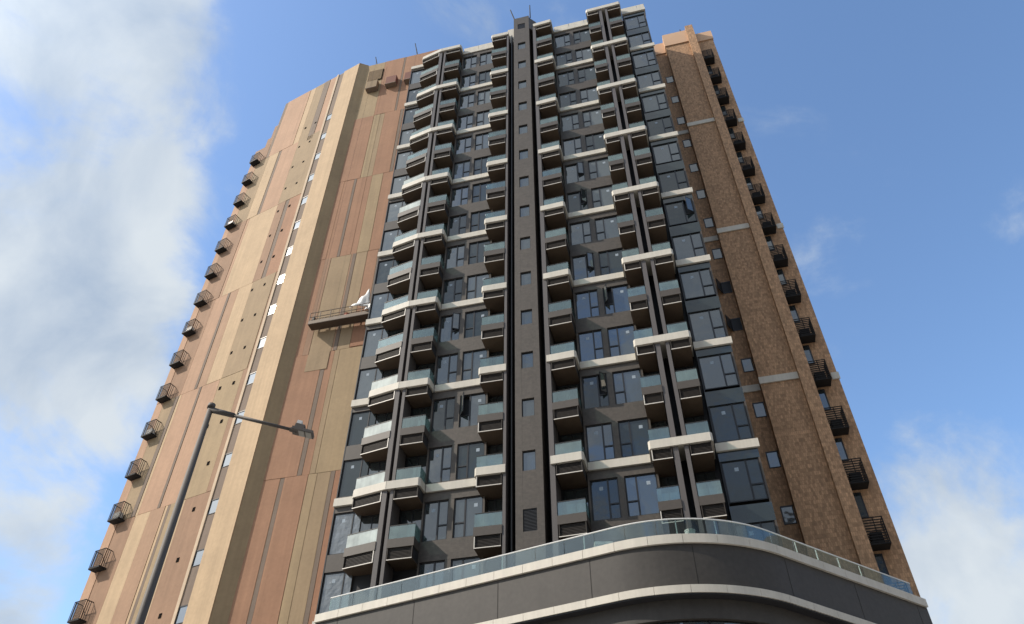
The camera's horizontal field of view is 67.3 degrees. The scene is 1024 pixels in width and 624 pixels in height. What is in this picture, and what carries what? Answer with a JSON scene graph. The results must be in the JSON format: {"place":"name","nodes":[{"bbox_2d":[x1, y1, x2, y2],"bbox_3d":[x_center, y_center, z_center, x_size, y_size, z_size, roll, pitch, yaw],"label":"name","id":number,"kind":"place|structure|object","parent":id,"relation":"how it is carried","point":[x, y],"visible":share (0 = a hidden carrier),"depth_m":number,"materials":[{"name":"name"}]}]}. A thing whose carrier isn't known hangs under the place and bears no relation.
{"place":"outdoors","nodes":[
{"label":"outdoors","id":0,"kind":"place"},
{"bbox_2d":[0,0,1023,623],"label":"sky","id":1,"kind":"structure","parent":0,"point":[886,137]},
{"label":"road","id":2,"kind":"structure","parent":0,"visible":0},
{"bbox_2d":[134,402,313,623],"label":"street lamp","id":3,"kind":"object","parent":2,"relation":"on","point":[299,429],"visible":1,"depth_m":11.78,"materials":[{"name":"grey metal"}]},
{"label":"pavement","id":4,"kind":"structure","parent":0,"visible":0},
{"bbox_2d":[67,1,932,623],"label":"apartment tower","id":5,"kind":"structure","parent":4,"relation":"on","point":[563,253],"depth_m":44.18,"materials":[{"name":"brown tile"}]},
{"bbox_2d":[318,572,351,613],"bbox_3d":[-8.312,13.312,36.162,1.455,2.221,0.070,-10,-44,10],"label":"narrow window","id":6,"kind":"structure","parent":5,"relation":"in","point":[338,583],"depth_m":36.28,"materials":[{"name":"grey glass"}]},
{"bbox_2d":[328,512,360,554],"bbox_3d":[-8.312,11.025,38.329,1.455,2.221,0.070,-10,-44,10],"label":"narrow window","id":7,"kind":"structure","parent":5,"relation":"in","point":[344,524],"depth_m":38.44,"materials":[{"name":"grey glass"}]},
{"bbox_2d":[338,459,368,497],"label":"narrow window","id":8,"kind":"structure","parent":5,"relation":"in","point":[352,469],"depth_m":40.63,"materials":[{"name":"grey glass"}]},
{"bbox_2d":[347,411,376,445],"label":"narrow window","id":9,"kind":"structure","parent":5,"relation":"in","point":[360,420],"depth_m":42.81,"materials":[{"name":"grey glass"}]},
{"bbox_2d":[308,52,416,330],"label":"suspended platform","id":10,"kind":"structure","parent":5,"relation":"hanging from","point":[337,320],"depth_m":51.85,"materials":[{"name":"grey metal"}]},
{"bbox_2d":[351,289,369,306],"bbox_3d":[-10.332,-0.905,52.667,1.460,1.639,0.415,-6,-44,7],"label":"plastic sheet","id":11,"kind":"object","parent":10,"relation":"on","point":[365,298],"visible":1,"depth_m":52.41,"materials":[{"name":"white plastic"}]},
{"bbox_2d":[355,367,382,399],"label":"narrow window","id":12,"kind":"structure","parent":5,"relation":"in","point":[366,376],"depth_m":44.99,"materials":[{"name":"grey glass"}]},
{"bbox_2d":[362,328,388,357],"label":"narrow window","id":13,"kind":"structure","parent":5,"relation":"in","point":[372,342],"depth_m":47.09,"materials":[{"name":"grey glass"}]},
{"bbox_2d":[369,292,393,318],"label":"narrow window","id":14,"kind":"structure","parent":5,"relation":"in","point":[378,305],"depth_m":49.28,"materials":[{"name":"grey glass"}]},
{"bbox_2d":[375,259,398,283],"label":"narrow window","id":15,"kind":"structure","parent":5,"relation":"in","point":[384,267],"depth_m":51.53,"materials":[{"name":"grey glass"}]},
{"bbox_2d":[381,229,403,250],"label":"narrow window","id":16,"kind":"structure","parent":5,"relation":"in","point":[389,236],"depth_m":53.72,"materials":[{"name":"grey glass"}]},
{"bbox_2d":[386,201,407,221],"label":"narrow window","id":17,"kind":"structure","parent":5,"relation":"in","point":[393,210],"depth_m":55.87,"materials":[{"name":"grey glass"}]},
{"bbox_2d":[391,175,411,193],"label":"narrow window","id":18,"kind":"structure","parent":5,"relation":"in","point":[398,182],"depth_m":58.06,"materials":[{"name":"grey glass"}]},
{"bbox_2d":[395,151,414,169],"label":"narrow window","id":19,"kind":"structure","parent":5,"relation":"in","point":[402,157],"depth_m":60.15,"materials":[{"name":"grey glass"}]},
{"bbox_2d":[400,128,418,144],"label":"narrow window","id":20,"kind":"structure","parent":5,"relation":"in","point":[405,135],"depth_m":62.40,"materials":[{"name":"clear glass"}]},
{"bbox_2d":[403,107,418,123],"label":"narrow window","id":21,"kind":"structure","parent":5,"relation":"in","point":[409,113],"depth_m":64.50,"materials":[{"name":"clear glass"}]},
{"bbox_2d":[407,88,424,102],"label":"narrow window","id":22,"kind":"structure","parent":5,"relation":"in","point":[412,94],"depth_m":66.75,"materials":[{"name":"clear glass"}]},
{"bbox_2d":[410,69,424,83],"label":"narrow window","id":23,"kind":"structure","parent":5,"relation":"in","point":[415,78],"depth_m":68.81,"materials":[{"name":"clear glass"}]},
{"bbox_2d":[418,560,444,589],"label":"window","id":24,"kind":"structure","parent":5,"relation":"in","point":[434,579],"depth_m":35.42,"materials":[{"name":"grey glass"}]},
{"bbox_2d":[422,500,448,541],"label":"window","id":25,"kind":"structure","parent":5,"relation":"in","point":[436,513],"depth_m":37.29,"materials":[{"name":"grey glass"}]},
{"bbox_2d":[427,446,451,483],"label":"window","id":26,"kind":"structure","parent":5,"relation":"in","point":[439,467],"depth_m":39.47,"materials":[{"name":"grey glass"}]},
{"bbox_2d":[431,397,454,431],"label":"window","id":27,"kind":"structure","parent":5,"relation":"in","point":[443,410],"depth_m":41.64,"materials":[{"name":"grey glass"}]},
{"bbox_2d":[435,353,457,384],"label":"window","id":28,"kind":"structure","parent":5,"relation":"in","point":[447,364],"depth_m":43.82,"materials":[{"name":"grey glass"}]},
{"bbox_2d":[439,313,460,341],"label":"window","id":29,"kind":"structure","parent":5,"relation":"in","point":[450,325],"depth_m":45.92,"materials":[{"name":"grey glass"}]},
{"bbox_2d":[443,278,462,303],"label":"window","id":30,"kind":"structure","parent":5,"relation":"in","point":[452,292],"depth_m":48.16,"materials":[{"name":"grey glass"}]},
{"bbox_2d":[446,245,464,268],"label":"window","id":31,"kind":"structure","parent":5,"relation":"in","point":[455,255],"depth_m":50.33,"materials":[{"name":"grey glass"}]},
{"bbox_2d":[448,214,466,236],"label":"window","id":32,"kind":"structure","parent":5,"relation":"in","point":[457,225],"depth_m":52.52,"materials":[{"name":"grey glass"}]},
{"bbox_2d":[451,186,468,206],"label":"window","id":33,"kind":"structure","parent":5,"relation":"in","point":[459,195],"depth_m":54.68,"materials":[{"name":"grey glass"}]},
{"bbox_2d":[453,160,469,178],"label":"window","id":34,"kind":"structure","parent":5,"relation":"in","point":[461,169],"depth_m":56.85,"materials":[{"name":"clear glass"}]},
{"bbox_2d":[455,136,471,154],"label":"window","id":35,"kind":"structure","parent":5,"relation":"in","point":[463,145],"depth_m":59.03,"materials":[{"name":"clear glass"}]},
{"bbox_2d":[457,114,472,130],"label":"window","id":36,"kind":"structure","parent":5,"relation":"in","point":[464,122],"depth_m":61.20,"materials":[{"name":"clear glass"}]},
{"bbox_2d":[450,557,480,581],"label":"window","id":37,"kind":"structure","parent":5,"relation":"in","point":[474,569],"depth_m":35.20,"materials":[{"name":"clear glass"}]},
{"bbox_2d":[459,93,474,108],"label":"window","id":38,"kind":"structure","parent":5,"relation":"in","point":[466,101],"depth_m":63.36,"materials":[{"name":"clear glass"}]},
{"bbox_2d":[453,496,482,537],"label":"window","id":39,"kind":"structure","parent":5,"relation":"in","point":[465,509],"depth_m":37.12,"materials":[{"name":"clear glass"}]},
{"bbox_2d":[461,74,475,87],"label":"window","id":40,"kind":"structure","parent":5,"relation":"in","point":[469,80],"depth_m":65.57,"materials":[{"name":"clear glass"}]},
{"bbox_2d":[463,55,476,69],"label":"window","id":41,"kind":"structure","parent":5,"relation":"in","point":[470,62],"depth_m":67.71,"materials":[{"name":"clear glass"}]},
{"bbox_2d":[456,441,484,479],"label":"window","id":42,"kind":"structure","parent":5,"relation":"in","point":[467,455],"depth_m":39.30,"materials":[{"name":"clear glass"}]},
{"bbox_2d":[459,391,485,426],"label":"window","id":43,"kind":"structure","parent":5,"relation":"in","point":[469,407],"depth_m":41.49,"materials":[{"name":"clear glass"}]},
{"bbox_2d":[462,349,486,380],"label":"window","id":44,"kind":"structure","parent":5,"relation":"in","point":[472,362],"depth_m":43.59,"materials":[{"name":"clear glass"}]},
{"bbox_2d":[464,309,488,337],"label":"window","id":45,"kind":"structure","parent":5,"relation":"in","point":[473,320],"depth_m":45.80,"materials":[{"name":"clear glass"}]},
{"bbox_2d":[466,273,489,299],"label":"window","id":46,"kind":"structure","parent":5,"relation":"in","point":[475,283],"depth_m":47.96,"materials":[{"name":"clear glass"}]},
{"bbox_2d":[468,240,490,264],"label":"window","id":47,"kind":"structure","parent":5,"relation":"in","point":[476,250],"depth_m":50.13,"materials":[{"name":"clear glass"}]},
{"bbox_2d":[470,210,490,231],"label":"window","id":48,"kind":"structure","parent":5,"relation":"in","point":[477,218],"depth_m":52.32,"materials":[{"name":"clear glass"}]},
{"bbox_2d":[472,182,491,202],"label":"window","id":49,"kind":"structure","parent":5,"relation":"in","point":[479,190],"depth_m":54.48,"materials":[{"name":"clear glass"}]},
{"bbox_2d":[474,156,490,174],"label":"window","id":50,"kind":"structure","parent":5,"relation":"in","point":[480,167],"depth_m":56.64,"materials":[{"name":"grey glass"}]},
{"bbox_2d":[476,110,489,126],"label":"window","id":51,"kind":"structure","parent":5,"relation":"in","point":[482,117],"depth_m":60.95,"materials":[{"name":"grey glass"}]},
{"bbox_2d":[478,90,490,104],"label":"window","id":52,"kind":"structure","parent":5,"relation":"in","point":[483,96],"depth_m":63.10,"materials":[{"name":"grey glass"}]},
{"bbox_2d":[475,132,493,149],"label":"window","id":53,"kind":"structure","parent":5,"relation":"in","point":[481,142],"depth_m":58.84,"materials":[{"name":"grey glass"}]},
{"bbox_2d":[480,52,491,65],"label":"window","id":54,"kind":"structure","parent":5,"relation":"in","point":[485,58],"depth_m":67.43,"materials":[{"name":"grey glass"}]},
{"bbox_2d":[479,69,494,83],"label":"window","id":55,"kind":"structure","parent":5,"relation":"in","point":[484,77],"depth_m":65.32,"materials":[{"name":"grey glass"}]},
{"bbox_2d":[555,33,570,47],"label":"window","id":56,"kind":"structure","parent":5,"relation":"in","point":[563,40],"depth_m":66.21,"materials":[{"name":"grey glass"}]},
{"bbox_2d":[556,52,572,65],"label":"window","id":57,"kind":"structure","parent":5,"relation":"in","point":[564,58],"depth_m":64.09,"materials":[{"name":"grey glass"}]},
{"bbox_2d":[558,70,574,86],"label":"window","id":58,"kind":"structure","parent":5,"relation":"in","point":[566,78],"depth_m":61.87,"materials":[{"name":"grey glass"}]},
{"bbox_2d":[559,91,576,107],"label":"window","id":59,"kind":"structure","parent":5,"relation":"in","point":[566,99],"depth_m":59.74,"materials":[{"name":"grey glass"}]},
{"bbox_2d":[561,113,579,131],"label":"window","id":60,"kind":"structure","parent":5,"relation":"in","point":[569,122],"depth_m":57.55,"materials":[{"name":"grey glass"}]},
{"bbox_2d":[563,137,581,155],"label":"window","id":61,"kind":"structure","parent":5,"relation":"in","point":[570,146],"depth_m":55.40,"materials":[{"name":"grey glass"}]},
{"bbox_2d":[565,162,584,183],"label":"window","id":62,"kind":"structure","parent":5,"relation":"in","point":[575,172],"depth_m":53.16,"materials":[{"name":"grey glass"}]},
{"bbox_2d":[567,188,587,212],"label":"window","id":63,"kind":"structure","parent":5,"relation":"in","point":[575,202],"depth_m":50.99,"materials":[{"name":"grey glass"}]},
{"bbox_2d":[570,220,591,244],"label":"window","id":64,"kind":"structure","parent":5,"relation":"in","point":[580,232],"depth_m":48.85,"materials":[{"name":"grey glass"}]},
{"bbox_2d":[573,29,590,43],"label":"window","id":65,"kind":"structure","parent":5,"relation":"in","point":[584,35],"depth_m":65.94,"materials":[{"name":"grey glass"}]},
{"bbox_2d":[572,252,595,279],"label":"window","id":66,"kind":"structure","parent":5,"relation":"in","point":[580,263],"depth_m":46.64,"materials":[{"name":"blue glass"}]},
{"bbox_2d":[575,47,592,61],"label":"window","id":67,"kind":"structure","parent":5,"relation":"in","point":[581,54],"depth_m":63.78,"materials":[{"name":"grey glass"}]},
{"bbox_2d":[578,66,595,81],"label":"window","id":68,"kind":"structure","parent":5,"relation":"in","point":[588,73],"depth_m":61.58,"materials":[{"name":"grey glass"}]},
{"bbox_2d":[575,290,599,318],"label":"window","id":69,"kind":"structure","parent":5,"relation":"in","point":[587,303],"depth_m":44.51,"materials":[{"name":"blue glass"}]},
{"bbox_2d":[580,86,598,102],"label":"window","id":70,"kind":"structure","parent":5,"relation":"in","point":[589,94],"depth_m":59.47,"materials":[{"name":"grey glass"}]},
{"bbox_2d":[578,330,604,361],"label":"window","id":71,"kind":"structure","parent":5,"relation":"in","point":[590,343],"depth_m":42.33,"materials":[{"name":"blue glass"}]},
{"bbox_2d":[582,108,602,126],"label":"window","id":72,"kind":"structure","parent":5,"relation":"in","point":[591,117],"depth_m":57.24,"materials":[{"name":"grey glass"}]},
{"bbox_2d":[585,132,605,150],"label":"window","id":73,"kind":"structure","parent":5,"relation":"in","point":[593,141],"depth_m":55.10,"materials":[{"name":"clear glass"}]},
{"bbox_2d":[582,371,609,408],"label":"window","id":74,"kind":"structure","parent":5,"relation":"in","point":[593,397],"depth_m":40.12,"materials":[{"name":"grey glass"}]},
{"bbox_2d":[588,157,610,178],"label":"window","id":75,"kind":"structure","parent":5,"relation":"in","point":[599,167],"depth_m":52.89,"materials":[{"name":"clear glass"}]},
{"bbox_2d":[586,423,614,461],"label":"window","id":76,"kind":"structure","parent":5,"relation":"in","point":[600,442],"depth_m":37.99,"materials":[{"name":"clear glass"}]},
{"bbox_2d":[591,185,613,207],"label":"window","id":77,"kind":"structure","parent":5,"relation":"in","point":[602,196],"depth_m":50.75,"materials":[{"name":"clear glass"}]},
{"bbox_2d":[594,541,612,546],"bbox_3d":[3.515,9.142,29.509,0.700,0.483,0.500,0,-43,0],"label":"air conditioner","id":78,"kind":"object","parent":5,"relation":"on","point":[598,543],"visible":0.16,"depth_m":29.46,"materials":[{"name":"white metal"}]},
{"bbox_2d":[590,478,621,520],"bbox_3d":[4.362,8.746,35.819,1.320,2.114,0.092,-10,-44,10],"label":"window","id":79,"kind":"structure","parent":5,"relation":"in","point":[605,498],"depth_m":35.81,"materials":[{"name":"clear glass"}]},
{"bbox_2d":[595,215,618,239],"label":"window","id":80,"kind":"structure","parent":5,"relation":"in","point":[606,227],"depth_m":48.57,"materials":[{"name":"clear glass"}]},
{"bbox_2d":[599,248,622,274],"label":"window","id":81,"kind":"structure","parent":5,"relation":"in","point":[610,261],"depth_m":46.41,"materials":[{"name":"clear glass"}]},
{"bbox_2d":[603,283,629,313],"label":"window","id":82,"kind":"structure","parent":5,"relation":"in","point":[615,299],"depth_m":44.20,"materials":[{"name":"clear glass"}]},
{"bbox_2d":[607,324,634,356],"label":"window","id":83,"kind":"structure","parent":5,"relation":"in","point":[621,338],"depth_m":42.07,"materials":[{"name":"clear glass"}]},
{"bbox_2d":[612,368,642,403],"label":"window","id":84,"kind":"structure","parent":5,"relation":"in","point":[628,384],"depth_m":39.88,"materials":[{"name":"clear glass"}]},
{"bbox_2d":[618,418,650,456],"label":"window","id":85,"kind":"structure","parent":5,"relation":"in","point":[634,434],"depth_m":37.71,"materials":[{"name":"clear glass"}]},
{"bbox_2d":[625,14,646,30],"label":"corner window","id":86,"kind":"structure","parent":5,"relation":"in","point":[638,21],"depth_m":64.90,"materials":[{"name":"grey glass"}]},
{"bbox_2d":[628,32,650,46],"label":"corner window","id":87,"kind":"structure","parent":5,"relation":"in","point":[642,38],"depth_m":62.83,"materials":[{"name":"grey glass"}]},
{"bbox_2d":[624,473,659,516],"bbox_3d":[6.034,8.456,35.512,1.490,2.114,0.092,-10,-44,10],"label":"window","id":88,"kind":"structure","parent":5,"relation":"in","point":[642,495],"depth_m":35.52,"materials":[{"name":"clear glass"}]},
{"bbox_2d":[632,51,656,68],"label":"corner window","id":89,"kind":"structure","parent":5,"relation":"in","point":[645,59],"depth_m":60.55,"materials":[{"name":"grey glass"}]},
{"bbox_2d":[637,71,661,88],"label":"corner window","id":90,"kind":"structure","parent":5,"relation":"in","point":[652,78],"depth_m":58.48,"materials":[{"name":"grey glass"}]},
{"bbox_2d":[641,92,667,112],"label":"corner window","id":91,"kind":"structure","parent":5,"relation":"in","point":[656,102],"depth_m":56.22,"materials":[{"name":"grey glass"}]},
{"bbox_2d":[647,116,673,135],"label":"corner window","id":92,"kind":"structure","parent":5,"relation":"in","point":[662,125],"depth_m":54.13,"materials":[{"name":"grey glass"}]},
{"bbox_2d":[652,141,680,164],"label":"corner window","id":93,"kind":"structure","parent":5,"relation":"in","point":[668,152],"depth_m":51.88,"materials":[{"name":"grey glass"}]},
{"bbox_2d":[658,169,688,192],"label":"corner window","id":94,"kind":"structure","parent":5,"relation":"in","point":[672,180],"depth_m":49.78,"materials":[{"name":"grey glass"}]},
{"bbox_2d":[665,196,696,226],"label":"corner window","id":95,"kind":"structure","parent":5,"relation":"in","point":[678,213],"depth_m":47.51,"materials":[{"name":"grey glass"}]},
{"bbox_2d":[672,232,705,259],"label":"corner window","id":96,"kind":"structure","parent":5,"relation":"in","point":[688,245],"depth_m":45.43,"materials":[{"name":"grey glass"}]},
{"bbox_2d":[684,528,695,532],"bbox_3d":[6.674,8.375,28.707,0.421,0.435,0.421,0,-43,0],"label":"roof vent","id":97,"kind":"object","parent":5,"relation":"on","point":[690,530],"visible":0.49,"depth_m":28.69,"materials":[{"name":"white plastic"}]},
{"bbox_2d":[680,268,715,300],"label":"corner window","id":98,"kind":"structure","parent":5,"relation":"in","point":[696,284],"depth_m":43.20,"materials":[{"name":"grey glass"}]},
{"bbox_2d":[688,308,726,341],"bbox_3d":[10.430,0.712,41.078,1.675,2.114,0.092,-10,-44,10],"label":"corner window","id":99,"kind":"structure","parent":5,"relation":"in","point":[707,324],"depth_m":41.08,"materials":[{"name":"grey glass"}]},
{"bbox_2d":[698,352,738,390],"bbox_3d":[10.430,2.998,38.912,1.675,2.114,0.092,-10,-44,10],"label":"corner window","id":100,"kind":"structure","parent":5,"relation":"in","point":[718,371],"depth_m":38.88,"materials":[{"name":"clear glass"}]},
{"bbox_2d":[709,402,752,442],"bbox_3d":[10.430,5.284,36.745,1.675,2.114,0.092,-10,-44,10],"label":"corner window","id":101,"kind":"structure","parent":5,"relation":"in","point":[730,422],"depth_m":36.73,"materials":[{"name":"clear glass"}]},
{"bbox_2d":[721,458,768,503],"bbox_3d":[10.430,7.571,34.578,1.675,2.114,0.092,-10,-44,10],"label":"corner window","id":102,"kind":"structure","parent":5,"relation":"in","point":[744,481],"depth_m":34.54,"materials":[{"name":"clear glass"}]},
{"bbox_2d":[734,521,780,545],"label":"corner window","id":103,"kind":"structure","parent":5,"relation":"in","point":[741,530],"depth_m":32.85,"materials":[{"name":"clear glass"}]}
]}

